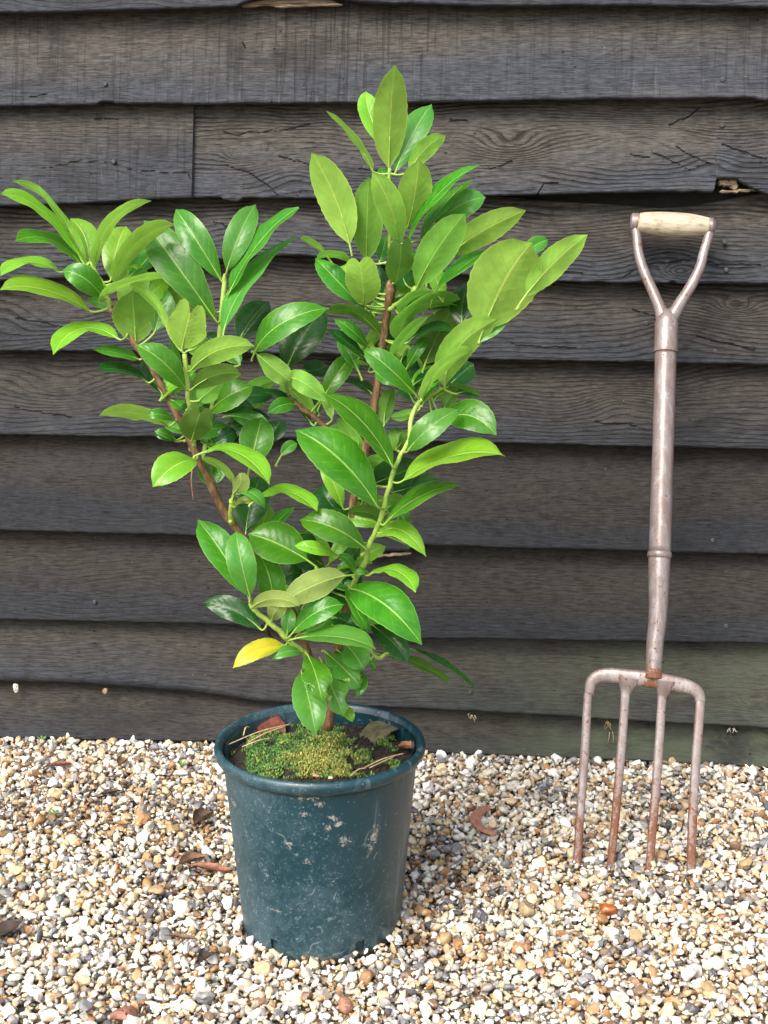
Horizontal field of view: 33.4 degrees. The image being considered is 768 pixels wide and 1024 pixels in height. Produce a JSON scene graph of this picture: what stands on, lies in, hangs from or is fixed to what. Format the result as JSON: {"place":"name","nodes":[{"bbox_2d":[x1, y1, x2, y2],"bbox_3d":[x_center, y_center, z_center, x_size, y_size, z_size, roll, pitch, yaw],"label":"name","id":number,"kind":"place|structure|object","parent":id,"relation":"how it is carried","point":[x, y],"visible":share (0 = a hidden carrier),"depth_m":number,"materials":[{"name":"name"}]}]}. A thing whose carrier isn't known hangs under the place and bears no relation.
{"place":"outdoors","nodes":[
{"label":"outdoors","id":0,"kind":"place"},
{"bbox_2d":[0,0,767,767],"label":"timber wall","id":1,"kind":"structure","parent":0,"point":[598,122],"depth_m":2.53,"materials":[{"name":"brown wood"}]},
{"bbox_2d":[13,683,18,692],"bbox_3d":[-0.792,0.378,2.752,0.012,0.021,0.006,1,13,5],"label":"moth cocoon","id":2,"kind":"object","parent":1,"relation":"attached to","point":[15,686],"visible":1,"depth_m":2.75},
{"bbox_2d":[604,720,611,729],"bbox_3d":[0.464,0.441,2.648,0.016,0.022,0.008,1,13,5],"label":"dried root","id":3,"kind":"object","parent":1,"relation":"attached to","point":[608,723],"visible":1,"depth_m":2.65,"materials":[{"name":"beige plant"}]},
{"bbox_2d":[0,733,767,1023],"bbox_3d":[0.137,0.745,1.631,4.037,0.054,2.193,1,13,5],"label":"gravel","id":4,"kind":"structure","parent":0,"point":[599,881],"depth_m":2.11,"materials":[{"name":"beige gravel"}]},
{"bbox_2d":[0,919,21,935],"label":"dead leaf","id":5,"kind":"object","parent":4,"relation":"on","point":[7,926],"visible":1,"depth_m":2.01,"materials":[{"name":"brown plant"}]},
{"bbox_2d":[42,760,71,766],"bbox_3d":[-0.666,0.513,2.607,0.059,0.010,0.015,-3,13,-12],"label":"dead leaf","id":6,"kind":"object","parent":4,"relation":"on","point":[60,763],"visible":1,"depth_m":2.61,"materials":[{"name":"brown plant"}]},
{"bbox_2d":[96,789,120,795],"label":"dead leaf","id":7,"kind":"object","parent":4,"relation":"on","point":[109,791],"visible":1,"depth_m":2.48,"materials":[{"name":"plant"}]},
{"bbox_2d":[111,820,131,824],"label":"dead leaf","id":8,"kind":"object","parent":4,"relation":"on","point":[124,822],"visible":1,"depth_m":2.36,"materials":[{"name":"beige plant"}]},
{"bbox_2d":[117,756,127,765],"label":"dead leaf","id":9,"kind":"object","parent":4,"relation":"on","point":[121,760],"visible":1,"depth_m":2.62,"materials":[{"name":"brown plant"}]},
{"bbox_2d":[110,1005,137,1019],"bbox_3d":[-0.364,0.701,1.793,0.038,0.019,0.028,1,13,5],"label":"brick fragment","id":10,"kind":"object","parent":4,"relation":"on","point":[121,1013],"visible":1,"depth_m":1.78,"materials":[{"name":"pink brick"}]},
{"bbox_2d":[148,884,163,894],"bbox_3d":[-0.377,0.627,2.120,0.029,0.019,0.022,1,13,5],"label":"stone","id":11,"kind":"object","parent":4,"relation":"on","point":[158,889],"visible":1,"depth_m":2.11,"materials":[{"name":"beige stone"}]},
{"bbox_2d":[164,933,195,939],"bbox_3d":[-0.315,0.656,1.980,0.052,0.007,0.010,3,13,13],"label":"dead leaf","id":12,"kind":"object","parent":4,"relation":"on","point":[183,936],"visible":1,"depth_m":1.98,"materials":[{"name":"brown plant"}]},
{"bbox_2d":[175,852,204,865],"bbox_3d":[-0.336,0.600,2.214,0.055,0.013,0.024,-7,14,-29],"label":"dead leaf","id":13,"kind":"object","parent":4,"relation":"on","point":[190,857],"visible":1,"depth_m":2.22,"materials":[{"name":"brown plant"}]},
{"bbox_2d":[191,807,213,824],"bbox_3d":[-0.335,0.562,2.369,0.035,0.018,0.050,1,13,5],"label":"dead leaf","id":14,"kind":"object","parent":4,"relation":"on","point":[200,814],"visible":1,"depth_m":2.37,"materials":[{"name":"brown plant"}]},
{"bbox_2d":[197,950,210,963],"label":"dead leaf","id":15,"kind":"object","parent":4,"relation":"on","point":[203,955],"visible":1,"depth_m":1.93,"materials":[{"name":"brown plant"}]},
{"bbox_2d":[186,861,230,871],"bbox_3d":[-0.301,0.608,2.192,0.086,0.008,0.020,4,13,17],"label":"dead leaf","id":16,"kind":"object","parent":4,"relation":"on","point":[210,866],"visible":1,"depth_m":2.19,"materials":[{"name":"brown plant"}]},
{"bbox_2d":[214,703,425,964],"bbox_3d":[-0.099,0.507,2.022,0.328,0.316,0.328,1,13,5],"label":"plant pot","id":17,"kind":"object","parent":4,"relation":"on","point":[321,866],"visible":0.82,"depth_m":1.91,"materials":[{"name":"teal plastic"}]},
{"bbox_2d":[242,738,270,746],"bbox_3d":[-0.199,0.361,2.012,0.052,0.008,0.006,-7,15,-30],"label":"pine needle","id":18,"kind":"object","parent":17,"relation":"on","point":[256,741],"visible":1,"depth_m":2.01,"materials":[{"name":"beige plant"}]},
{"bbox_2d":[228,724,290,744],"bbox_3d":[-0.198,0.353,2.044,0.123,0.008,0.002,-10,16,-38],"label":"pine needle","id":19,"kind":"object","parent":17,"relation":"on","point":[258,732],"visible":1,"depth_m":2.04,"materials":[{"name":"beige plant"}]},
{"bbox_2d":[248,726,285,742],"bbox_3d":[-0.186,0.354,2.043,0.002,0.007,0.078,12,17,43],"label":"pine needle","id":20,"kind":"object","parent":17,"relation":"in","point":[267,732],"visible":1,"depth_m":2.04,"materials":[{"name":"beige plant"}]},
{"bbox_2d":[254,715,285,737],"bbox_3d":[-0.185,0.361,2.099,0.057,0.051,0.078,1,13,5],"label":"dead leaf","id":21,"kind":"object","parent":17,"relation":"on","point":[275,721],"visible":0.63,"depth_m":2.09,"materials":[{"name":"red plant"}]},
{"bbox_2d":[0,65,586,734],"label":"cherry laurel","id":22,"kind":"object","parent":17,"relation":"in","point":[494,295],"visible":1,"depth_m":1.80,"materials":[{"name":"green plant"}]},
{"bbox_2d":[191,470,193,498],"bbox_3d":[-0.278,-0.039,1.854,0.003,0.043,0.004,1,13,5],"label":"pine needle","id":23,"kind":"object","parent":22,"relation":"hanging from","point":[191,484],"visible":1,"depth_m":1.85,"materials":[{"name":"brown plant"}]},
{"bbox_2d":[231,722,399,778],"bbox_3d":[-0.104,0.369,2.014,0.274,0.024,0.238,1,13,5],"label":"moss","id":24,"kind":"object","parent":17,"relation":"on","point":[256,754],"visible":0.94,"depth_m":1.98,"materials":[{"name":"green plant"}]},
{"bbox_2d":[359,719,398,741],"bbox_3d":[-0.003,0.358,2.081,0.080,0.026,0.069,1,13,5],"label":"dead leaf","id":25,"kind":"object","parent":17,"relation":"on","point":[373,731],"visible":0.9,"depth_m":2.07,"materials":[{"name":"plant"}]},
{"bbox_2d":[369,756,394,767],"bbox_3d":[-0.003,0.379,1.944,0.054,0.006,0.002,-11,17,-41],"label":"pine needle","id":26,"kind":"object","parent":17,"relation":"on","point":[381,762],"visible":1,"depth_m":1.94,"materials":[{"name":"beige plant"}]},
{"bbox_2d":[365,753,404,767],"bbox_3d":[0.002,0.377,1.949,0.075,0.008,0.002,-9,15,-35],"label":"pine needle","id":27,"kind":"object","parent":17,"relation":"in","point":[384,758],"visible":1,"depth_m":1.95,"materials":[{"name":"beige plant"}]},
{"bbox_2d":[395,740,412,748],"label":"dead leaf","id":28,"kind":"object","parent":17,"relation":"on","point":[405,744],"visible":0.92,"depth_m":2.02,"materials":[{"name":"brown plant"}]},
{"bbox_2d":[469,806,496,835],"bbox_3d":[0.180,0.571,2.367,0.043,0.011,0.114,0,13,-2],"label":"terracotta shard","id":29,"kind":"object","parent":4,"relation":"on","point":[477,814],"visible":1,"depth_m":2.36,"materials":[{"name":"ceramic"}]},
{"bbox_2d":[518,900,534,916],"bbox_3d":[0.231,0.639,2.067,0.028,0.025,0.030,1,13,5],"label":"stone","id":30,"kind":"object","parent":4,"relation":"on","point":[526,909],"visible":1,"depth_m":2.06,"materials":[{"name":"beige stone"}]},
{"bbox_2d":[598,903,617,915],"bbox_3d":[0.361,0.640,2.059,0.032,0.021,0.021,1,13,5],"label":"stone","id":31,"kind":"object","parent":4,"relation":"on","point":[606,909],"visible":1,"depth_m":2.05,"materials":[{"name":"orange stone"}]},
{"bbox_2d":[573,212,715,881],"bbox_3d":[0.484,0.053,2.301,0.211,1.159,0.470,3,13,14],"label":"garden fork","id":32,"kind":"object","parent":4,"relation":"on","point":[665,350],"visible":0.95,"depth_m":2.27,"materials":[{"name":"grey metal"}]},
{"bbox_2d":[680,965,697,981],"bbox_3d":[0.449,0.680,1.888,0.022,0.021,0.039,7,15,29],"label":"stone","id":33,"kind":"object","parent":4,"relation":"on","point":[689,972],"visible":1,"depth_m":1.88,"materials":[{"name":"white stone"}]}
]}

